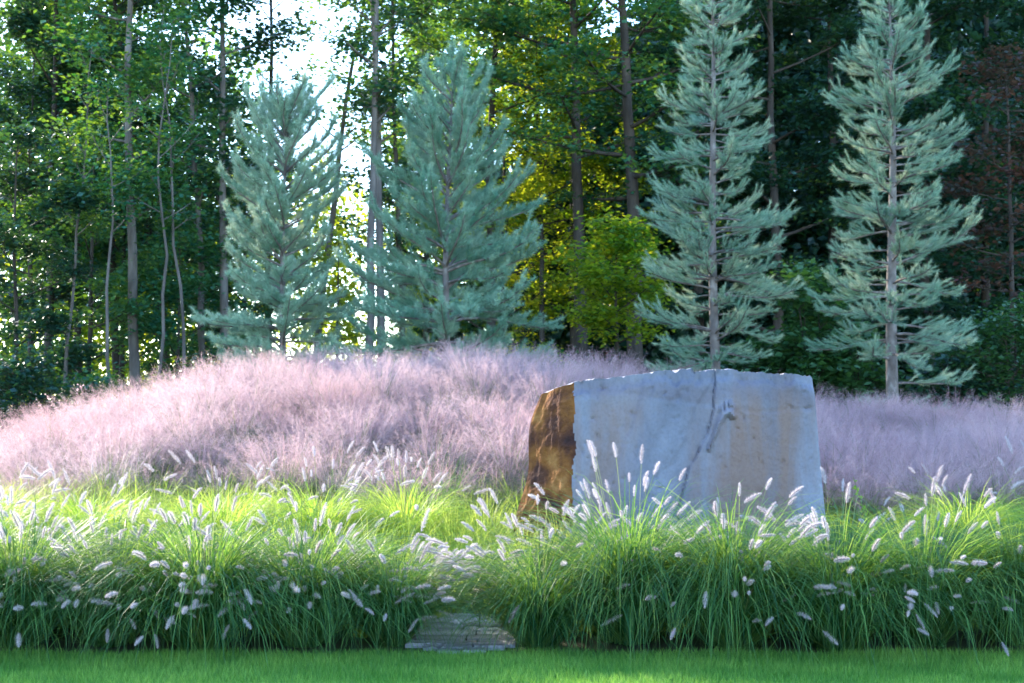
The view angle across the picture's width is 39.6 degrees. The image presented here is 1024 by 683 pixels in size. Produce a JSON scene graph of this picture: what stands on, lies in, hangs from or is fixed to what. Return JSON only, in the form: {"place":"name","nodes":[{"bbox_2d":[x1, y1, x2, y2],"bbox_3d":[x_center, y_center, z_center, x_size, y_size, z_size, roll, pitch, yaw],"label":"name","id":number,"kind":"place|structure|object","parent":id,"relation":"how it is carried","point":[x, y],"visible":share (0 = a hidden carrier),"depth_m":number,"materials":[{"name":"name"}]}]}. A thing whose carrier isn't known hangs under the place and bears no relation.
{"place":"outdoors","nodes":[
{"label":"outdoors","id":0,"kind":"place"},
{"bbox_2d":[36,384,83,418],"bbox_3d":[-7.073,1.502,22.575,0.937,1.630,0.424,-1,-4,21],"label":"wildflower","id":1,"kind":"object","parent":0,"point":[54,401],"visible":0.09,"depth_m":22.55,"materials":[{"name":"white plant"}]},
{"bbox_2d":[45,383,97,419],"bbox_3d":[-6.905,1.472,22.820,1.135,1.621,0.429,1,-4,-12],"label":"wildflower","id":2,"kind":"object","parent":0,"point":[77,401],"visible":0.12,"depth_m":22.66,"materials":[{"name":"white plant"}]},
{"bbox_2d":[405,613,516,653],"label":"path","id":3,"kind":"structure","parent":0,"point":[438,644],"depth_m":10.57,"materials":[{"name":"grey stone"}]},
{"bbox_2d":[0,0,996,405],"label":"sky","id":4,"kind":"structure","parent":0,"point":[286,8],"materials":[{"name":"white"}]},
{"bbox_2d":[0,644,1023,682],"bbox_3d":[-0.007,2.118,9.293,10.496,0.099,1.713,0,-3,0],"label":"lawn grass","id":5,"kind":"structure","parent":0,"point":[499,666],"depth_m":9.32,"materials":[{"name":"green plant"}]},
{"bbox_2d":[0,459,1023,638],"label":"ornamental grass","id":6,"kind":"structure","parent":0,"point":[498,518],"depth_m":13.17,"materials":[{"name":"green plant"}]},
{"bbox_2d":[0,407,1023,653],"bbox_3d":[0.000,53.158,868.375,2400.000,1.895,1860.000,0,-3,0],"label":"ground","id":7,"kind":"structure","parent":0,"point":[258,643],"depth_m":10.50,"materials":[{"name":"soil"}]},
{"bbox_2d":[0,507,69,653],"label":"fountain grass","id":8,"kind":"object","parent":7,"relation":"on","point":[19,584],"depth_m":10.01,"materials":[{"name":"green plant"}]},
{"bbox_2d":[0,480,77,552],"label":"fountain grass","id":9,"kind":"object","parent":7,"relation":"on","point":[25,506],"depth_m":11.50,"materials":[{"name":"green plant"}]},
{"bbox_2d":[0,462,80,539],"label":"fountain grass","id":10,"kind":"object","parent":7,"relation":"on","point":[22,486],"depth_m":12.93,"materials":[{"name":"green plant"}]},
{"bbox_2d":[0,322,98,454],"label":"shrub","id":11,"kind":"object","parent":7,"relation":"on","point":[17,373],"visible":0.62,"depth_m":27.47,"materials":[{"name":"green plant"}]},
{"bbox_2d":[0,112,120,422],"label":"understorey tree","id":12,"kind":"object","parent":7,"relation":"on","point":[78,196],"visible":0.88,"depth_m":31.09,"materials":[{"name":"green plant"}]},
{"bbox_2d":[0,27,121,413],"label":"understorey tree","id":13,"kind":"object","parent":7,"relation":"on","point":[17,93],"visible":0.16,"depth_m":38.73,"materials":[{"name":"green plant"}]},
{"bbox_2d":[0,0,147,396],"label":"woodland tree","id":14,"kind":"object","parent":7,"relation":"on","point":[20,104],"visible":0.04,"depth_m":40.58,"materials":[{"name":"green plant"}]},
{"bbox_2d":[0,0,150,408],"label":"woodland tree","id":15,"kind":"object","parent":7,"relation":"on","point":[22,24],"visible":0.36,"depth_m":36.98,"materials":[{"name":"green plant"}]},
{"bbox_2d":[0,0,150,404],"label":"understorey tree","id":16,"kind":"object","parent":7,"relation":"on","point":[17,63],"visible":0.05,"depth_m":42.89,"materials":[{"name":"green plant"}]},
{"bbox_2d":[26,24,135,394],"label":"sapling","id":17,"kind":"object","parent":7,"relation":"on","point":[79,60],"visible":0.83,"depth_m":31.26,"materials":[{"name":"green plant"}]},
{"bbox_2d":[0,491,162,640],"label":"fountain grass","id":18,"kind":"object","parent":7,"relation":"on","point":[81,499],"depth_m":11.10,"materials":[{"name":"green plant"}]},
{"bbox_2d":[33,362,133,415],"bbox_3d":[-8.645,1.616,28.492,2.398,2.430,2.642,0,-3,0],"label":"shrub","id":19,"kind":"object","parent":7,"relation":"on","point":[90,377],"visible":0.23,"depth_m":28.31,"materials":[{"name":"green plant"}]},
{"bbox_2d":[0,478,169,663],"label":"fountain grass","id":20,"kind":"object","parent":7,"relation":"on","point":[23,642],"depth_m":10.07,"materials":[{"name":"green plant"}]},
{"bbox_2d":[0,460,180,547],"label":"fountain grass","id":21,"kind":"object","parent":7,"relation":"on","point":[74,496],"depth_m":12.88,"materials":[{"name":"green plant"}]},
{"bbox_2d":[0,111,182,402],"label":"understorey tree","id":22,"kind":"object","parent":7,"relation":"on","point":[137,309],"visible":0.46,"depth_m":33.83,"materials":[{"name":"green plant"}]},
{"bbox_2d":[22,0,179,401],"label":"woodland tree","id":23,"kind":"object","parent":7,"relation":"on","point":[104,250],"visible":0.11,"depth_m":40.19,"materials":[{"name":"green plant"}]},
{"bbox_2d":[51,68,170,416],"bbox_3d":[-8.552,-1.727,30.580,2.451,8.456,2.792,0,-3,0],"label":"sapling","id":24,"kind":"object","parent":7,"relation":"on","point":[108,155],"visible":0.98,"depth_m":30.51,"materials":[{"name":"green plant"}]},
{"bbox_2d":[32,75,211,395],"bbox_3d":[-10.250,-2.247,37.834,4.742,9.831,4.772,3,-5,-43],"label":"understorey tree","id":25,"kind":"object","parent":7,"relation":"on","point":[122,361],"visible":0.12,"depth_m":37.41,"materials":[{"name":"green plant"}]},
{"bbox_2d":[22,0,223,398],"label":"woodland tree","id":26,"kind":"object","parent":7,"relation":"on","point":[140,73],"visible":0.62,"depth_m":33.08,"materials":[{"name":"green plant"}]},
{"bbox_2d":[0,496,264,664],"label":"fountain grass","id":27,"kind":"object","parent":7,"relation":"on","point":[105,636],"depth_m":10.09,"materials":[{"name":"green plant"}]},
{"bbox_2d":[50,0,218,386],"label":"woodland tree","id":28,"kind":"object","parent":7,"relation":"on","point":[121,6],"visible":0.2,"depth_m":37.25,"materials":[{"name":"green plant"}]},
{"bbox_2d":[0,0,268,429],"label":"woods","id":29,"kind":"object","parent":7,"relation":"on","point":[207,46],"visible":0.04,"depth_m":50.40,"materials":[{"name":"green plant"}]},
{"bbox_2d":[42,487,272,637],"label":"fountain grass","id":30,"kind":"object","parent":7,"relation":"on","point":[195,495],"depth_m":11.01,"materials":[{"name":"green plant"}]},
{"bbox_2d":[95,3,223,386],"bbox_3d":[-7.724,-2.591,31.106,2.735,10.031,2.388,2,-4,-33],"label":"sapling","id":31,"kind":"object","parent":7,"relation":"on","point":[165,61],"visible":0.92,"depth_m":31.22,"materials":[{"name":"green plant"}]},
{"bbox_2d":[72,41,251,386],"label":"understorey tree","id":32,"kind":"object","parent":7,"relation":"on","point":[193,199],"visible":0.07,"depth_m":44.88,"materials":[{"name":"green plant"}]},
{"bbox_2d":[110,5,226,377],"bbox_3d":[-7.820,-2.617,31.845,2.622,10.024,2.671,0,-3,0],"label":"sapling","id":33,"kind":"object","parent":7,"relation":"on","point":[168,123],"visible":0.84,"depth_m":31.85,"materials":[{"name":"green plant"}]},
{"bbox_2d":[113,353,237,396],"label":"grass","id":34,"kind":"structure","parent":7,"relation":"on","point":[178,373],"depth_m":29.14,"materials":[{"name":"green plant"}]},
{"bbox_2d":[104,211,273,401],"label":"understorey tree","id":35,"kind":"object","parent":7,"relation":"on","point":[189,283],"visible":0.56,"depth_m":33.72,"materials":[{"name":"green plant"}]},
{"bbox_2d":[0,482,378,671],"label":"fountain grass","id":36,"kind":"object","parent":7,"relation":"on","point":[194,579],"depth_m":9.78,"materials":[{"name":"green plant"}]},
{"bbox_2d":[120,0,281,369],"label":"woodland tree","id":37,"kind":"object","parent":7,"relation":"on","point":[195,165],"visible":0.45,"depth_m":35.15,"materials":[{"name":"green plant"}]},
{"bbox_2d":[119,450,321,547],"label":"fountain grass","id":38,"kind":"object","parent":7,"relation":"on","point":[224,511],"depth_m":12.93,"materials":[{"name":"green plant"}]},
{"bbox_2d":[147,90,315,341],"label":"understorey tree","id":39,"kind":"object","parent":7,"relation":"on","point":[229,138],"visible":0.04,"depth_m":43.99,"materials":[{"name":"green plant"}]},
{"bbox_2d":[147,0,316,372],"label":"woodland tree","id":40,"kind":"object","parent":7,"relation":"on","point":[223,98],"visible":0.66,"depth_m":34.82,"materials":[{"name":"green plant"}]},
{"bbox_2d":[0,110,468,434],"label":"thicket","id":41,"kind":"object","parent":7,"relation":"on","point":[331,281],"visible":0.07,"depth_m":49.20,"materials":[{"name":"green plant"}]},
{"bbox_2d":[176,150,313,369],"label":"understorey tree","id":42,"kind":"object","parent":7,"relation":"on","point":[267,311],"visible":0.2,"depth_m":37.11,"materials":[{"name":"green plant"}]},
{"bbox_2d":[150,502,345,630],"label":"fountain grass","id":43,"kind":"object","parent":7,"relation":"on","point":[245,545],"depth_m":10.94,"materials":[{"name":"green plant"}]},
{"bbox_2d":[188,69,367,375],"bbox_3d":[-4.129,-1.683,25.758,3.256,6.974,2.902,0,-3,0],"label":"pine tree","id":44,"kind":"object","parent":7,"relation":"on","point":[290,114],"visible":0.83,"depth_m":25.34,"materials":[{"name":"green plant"}]},
{"bbox_2d":[226,0,333,346],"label":"woodland tree","id":45,"kind":"object","parent":7,"relation":"on","point":[272,68],"visible":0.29,"depth_m":40.66,"materials":[{"name":"green plant"}]},
{"bbox_2d":[118,487,457,664],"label":"fountain grass","id":46,"kind":"object","parent":7,"relation":"on","point":[319,630],"depth_m":10.08,"materials":[{"name":"green plant"}]},
{"bbox_2d":[225,441,415,547],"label":"fountain grass","id":47,"kind":"object","parent":7,"relation":"on","point":[316,516],"depth_m":12.98,"materials":[{"name":"green plant"}]},
{"bbox_2d":[0,334,656,527],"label":"muhly grass","id":48,"kind":"structure","parent":7,"relation":"on","point":[384,401],"depth_m":16.92,"materials":[{"name":"pink plant"}]},
{"bbox_2d":[242,221,414,372],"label":"understorey tree","id":49,"kind":"object","parent":7,"relation":"on","point":[351,296],"visible":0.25,"depth_m":39.05,"materials":[{"name":"green plant"}]},
{"bbox_2d":[275,0,407,366],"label":"woodland tree","id":50,"kind":"object","parent":7,"relation":"on","point":[341,125],"visible":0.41,"depth_m":41.31,"materials":[{"name":"green plant"}]},
{"bbox_2d":[244,492,458,638],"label":"fountain grass","id":51,"kind":"object","parent":7,"relation":"on","point":[329,521],"depth_m":10.83,"materials":[{"name":"green plant"}]},
{"bbox_2d":[313,0,443,362],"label":"woodland tree","id":52,"kind":"object","parent":7,"relation":"on","point":[381,138],"visible":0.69,"depth_m":34.23,"materials":[{"name":"green plant"}]},
{"bbox_2d":[316,0,448,361],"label":"woodland tree","id":53,"kind":"object","parent":7,"relation":"on","point":[378,27],"visible":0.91,"depth_m":33.71,"materials":[{"name":"green plant"}]},
{"bbox_2d":[269,508,509,661],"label":"fountain grass","id":54,"kind":"object","parent":7,"relation":"on","point":[383,636],"depth_m":10.16,"materials":[{"name":"green plant"}]},
{"bbox_2d":[318,0,473,364],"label":"woodland tree","id":55,"kind":"object","parent":7,"relation":"on","point":[398,243],"visible":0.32,"depth_m":38.26,"materials":[{"name":"green plant"}]},
{"bbox_2d":[326,0,501,362],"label":"understorey tree","id":56,"kind":"object","parent":7,"relation":"on","point":[387,151],"visible":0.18,"depth_m":43.61,"materials":[{"name":"green plant"}]},
{"bbox_2d":[308,441,520,561],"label":"fountain grass","id":57,"kind":"object","parent":7,"relation":"on","point":[410,503],"depth_m":13.00,"materials":[{"name":"green plant"}]},
{"bbox_2d":[328,35,565,406],"bbox_3d":[-1.084,-1.879,24.948,4.187,7.372,4.128,0,-3,0],"label":"pine tree","id":58,"kind":"object","parent":7,"relation":"on","point":[461,127],"visible":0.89,"depth_m":24.79,"materials":[{"name":"green plant"}]},
{"bbox_2d":[349,0,598,363],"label":"broadleaf tree","id":59,"kind":"object","parent":7,"relation":"on","point":[434,45],"visible":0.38,"depth_m":38.94,"materials":[{"name":"green plant"}]},
{"bbox_2d":[398,92,573,370],"bbox_3d":[-0.696,-2.221,40.176,5.659,10.065,6.037,0,-3,0],"label":"understorey tree","id":60,"kind":"object","parent":7,"relation":"on","point":[535,300],"visible":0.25,"depth_m":39.84,"materials":[{"name":"green plant"}]},
{"bbox_2d":[384,0,602,367],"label":"woods","id":61,"kind":"object","parent":7,"relation":"on","point":[466,34],"visible":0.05,"depth_m":49.93,"materials":[{"name":"green plant"}]},
{"bbox_2d":[388,487,691,660],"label":"fountain grass","id":62,"kind":"object","parent":7,"relation":"on","point":[525,637],"depth_m":10.13,"materials":[{"name":"green plant"}]},
{"bbox_2d":[510,342,584,374],"bbox_3d":[0.552,1.159,29.161,2.511,2.313,2.409,0,-3,0],"label":"shrub","id":63,"kind":"object","parent":7,"relation":"on","point":[562,350],"visible":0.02,"depth_m":28.99,"materials":[{"name":"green plant"}]},
{"bbox_2d":[471,17,624,346],"bbox_3d":[0.970,-3.165,39.970,4.126,11.944,5.097,3,-4,-39],"label":"understorey tree","id":64,"kind":"object","parent":7,"relation":"on","point":[591,163],"visible":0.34,"depth_m":39.61,"materials":[{"name":"green plant"}]},
{"bbox_2d":[469,0,667,365],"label":"understorey tree","id":65,"kind":"object","parent":7,"relation":"on","point":[537,171],"visible":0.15,"depth_m":41.30,"materials":[{"name":"green plant"}]},
{"bbox_2d":[422,0,748,373],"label":"broadleaf tree","id":66,"kind":"object","parent":7,"relation":"on","point":[626,105],"visible":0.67,"depth_m":36.40,"materials":[{"name":"green plant"}]},
{"bbox_2d":[555,342,653,374],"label":"grass","id":67,"kind":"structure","parent":7,"relation":"on","point":[608,359],"depth_m":29.77,"materials":[{"name":"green plant"}]},
{"bbox_2d":[436,0,775,364],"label":"broadleaf tree","id":68,"kind":"object","parent":7,"relation":"on","point":[574,116],"visible":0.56,"depth_m":38.05,"materials":[{"name":"green plant"}]},
{"bbox_2d":[500,471,713,635],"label":"fountain grass","id":69,"kind":"object","parent":7,"relation":"on","point":[585,508],"depth_m":11.40,"materials":[{"name":"green plant"}]},
{"bbox_2d":[541,204,683,364],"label":"understorey tree","id":70,"kind":"object","parent":7,"relation":"on","point":[628,250],"visible":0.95,"depth_m":32.64,"materials":[{"name":"green plant"}]},
{"bbox_2d":[445,440,807,665],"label":"fountain grass","id":71,"kind":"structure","parent":7,"relation":"on","point":[606,543],"depth_m":10.12,"materials":[{"name":"green plant"}]},
{"bbox_2d":[514,368,825,564],"bbox_3d":[1.507,1.324,13.185,2.971,2.148,0.618,0,-3,-5],"label":"standing stone","id":72,"kind":"object","parent":7,"relation":"on","point":[723,429],"visible":0.69,"depth_m":13.06,"materials":[{"name":"grey stone"}]},
{"bbox_2d":[644,339,729,372],"bbox_3d":[3.550,1.149,29.588,2.498,2.380,2.766,0,-3,0],"label":"shrub","id":73,"kind":"object","parent":7,"relation":"on","point":[672,363],"visible":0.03,"depth_m":29.47,"materials":[{"name":"green plant"}]},
{"bbox_2d":[567,0,822,360],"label":"broadleaf tree","id":74,"kind":"object","parent":7,"relation":"on","point":[753,71],"visible":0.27,"depth_m":39.85,"materials":[{"name":"green plant"}]},
{"bbox_2d":[413,0,1023,410],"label":"woods","id":75,"kind":"object","parent":7,"relation":"on","point":[789,38],"visible":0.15,"depth_m":47.28,"materials":[{"name":"green plant"}]},
{"bbox_2d":[634,0,805,371],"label":"pine tree","id":76,"kind":"object","parent":7,"relation":"on","point":[712,216],"visible":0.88,"depth_m":25.02,"materials":[{"name":"green plant"}]},
{"bbox_2d":[545,471,907,669],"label":"fountain grass","id":77,"kind":"object","parent":7,"relation":"on","point":[724,561],"depth_m":9.88,"materials":[{"name":"green plant"}]},
{"bbox_2d":[644,486,824,629],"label":"fountain grass","id":78,"kind":"object","parent":7,"relation":"on","point":[791,495],"depth_m":11.04,"materials":[{"name":"green plant"}]},
{"bbox_2d":[720,313,813,386],"bbox_3d":[5.371,0.871,29.628,2.527,2.964,2.807,-3,-5,43],"label":"shrub","id":79,"kind":"object","parent":7,"relation":"on","point":[740,367],"visible":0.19,"depth_m":29.38,"materials":[{"name":"green plant"}]},
{"bbox_2d":[648,0,899,372],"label":"broadleaf tree","id":80,"kind":"object","parent":7,"relation":"on","point":[809,120],"visible":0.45,"depth_m":38.02,"materials":[{"name":"green plant"}]},
{"bbox_2d":[595,357,1023,531],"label":"muhly grass","id":81,"kind":"structure","parent":7,"relation":"on","point":[882,448],"depth_m":15.54,"materials":[{"name":"pink plant"}]},
{"bbox_2d":[747,257,881,407],"bbox_3d":[6.078,0.339,28.844,2.762,4.158,3.014,-3,-5,40],"label":"shrub","id":82,"kind":"object","parent":7,"relation":"on","point":[809,318],"visible":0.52,"depth_m":28.45,"materials":[{"name":"green plant"}]},
{"bbox_2d":[703,0,961,403],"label":"broadleaf tree","id":83,"kind":"object","parent":7,"relation":"on","point":[779,87],"visible":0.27,"depth_m":40.01,"materials":[{"name":"green plant"}]},
{"bbox_2d":[677,482,1008,677],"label":"fountain grass","id":84,"kind":"object","parent":7,"relation":"on","point":[844,639],"depth_m":9.90,"materials":[{"name":"green plant"}]},
{"bbox_2d":[740,467,951,628],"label":"fountain grass","id":85,"kind":"object","parent":7,"relation":"on","point":[842,485],"depth_m":11.43,"materials":[{"name":"green plant"}]},
{"bbox_2d":[851,477,869,526],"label":"weed","id":86,"kind":"object","parent":7,"relation":"on","point":[857,489],"visible":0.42,"depth_m":12.44,"materials":[{"name":"green plant"}]},
{"bbox_2d":[806,321,923,411],"bbox_3d":[7.073,1.053,28.368,2.504,2.979,2.595,-3,-5,42],"label":"shrub","id":87,"kind":"object","parent":7,"relation":"on","point":[863,385],"visible":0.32,"depth_m":28.05,"materials":[{"name":"green plant"}]},
{"bbox_2d":[763,465,1023,669],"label":"fountain grass","id":88,"kind":"object","parent":7,"relation":"on","point":[937,632],"depth_m":10.09,"materials":[{"name":"green plant"}]},
{"bbox_2d":[804,0,982,416],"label":"pine tree","id":89,"kind":"object","parent":7,"relation":"on","point":[888,317],"visible":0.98,"depth_m":23.99,"materials":[{"name":"green plant"}]},
{"bbox_2d":[796,0,1023,405],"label":"broadleaf tree","id":90,"kind":"object","parent":7,"relation":"on","point":[943,10],"visible":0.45,"depth_m":37.35,"materials":[{"name":"green plant"}]},
{"bbox_2d":[854,0,1023,396],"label":"broadleaf tree","id":91,"kind":"object","parent":7,"relation":"on","point":[986,43],"visible":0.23,"depth_m":38.72,"materials":[{"name":"green plant"}]},
{"bbox_2d":[867,463,1023,552],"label":"fountain grass","id":92,"kind":"object","parent":7,"relation":"on","point":[963,518],"depth_m":12.66,"materials":[{"name":"green plant"}]},
{"bbox_2d":[871,488,1023,653],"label":"fountain grass","id":93,"kind":"object","parent":7,"relation":"on","point":[1009,630],"depth_m":10.08,"materials":[{"name":"green plant"}]},
{"bbox_2d":[880,0,1023,351],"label":"broadleaf tree","id":94,"kind":"object","parent":7,"relation":"on","point":[1019,16],"visible":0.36,"depth_m":37.03,"materials":[{"name":"green plant"}]},
{"bbox_2d":[896,41,1023,396],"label":"broadleaf tree","id":95,"kind":"object","parent":7,"relation":"on","point":[1007,53],"visible":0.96,"depth_m":34.16,"materials":[{"name":"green plant"}]},
{"bbox_2d":[900,334,1023,420],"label":"shrub","id":96,"kind":"object","parent":7,"relation":"on","point":[939,366],"visible":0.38,"depth_m":27.54,"materials":[{"name":"green plant"}]},
{"bbox_2d":[931,487,1023,651],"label":"fountain grass","id":97,"kind":"object","parent":7,"relation":"on","point":[1004,574],"depth_m":10.06,"materials":[{"name":"green plant"}]},
{"bbox_2d":[946,436,1023,557],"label":"fountain grass","id":98,"kind":"object","parent":7,"relation":"on","point":[1001,462],"depth_m":12.81,"materials":[{"name":"green plant"}]},
{"bbox_2d":[948,289,1023,426],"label":"shrub","id":99,"kind":"object","parent":7,"relation":"on","point":[988,328],"visible":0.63,"depth_m":27.26,"materials":[{"name":"green plant"}]}
]}

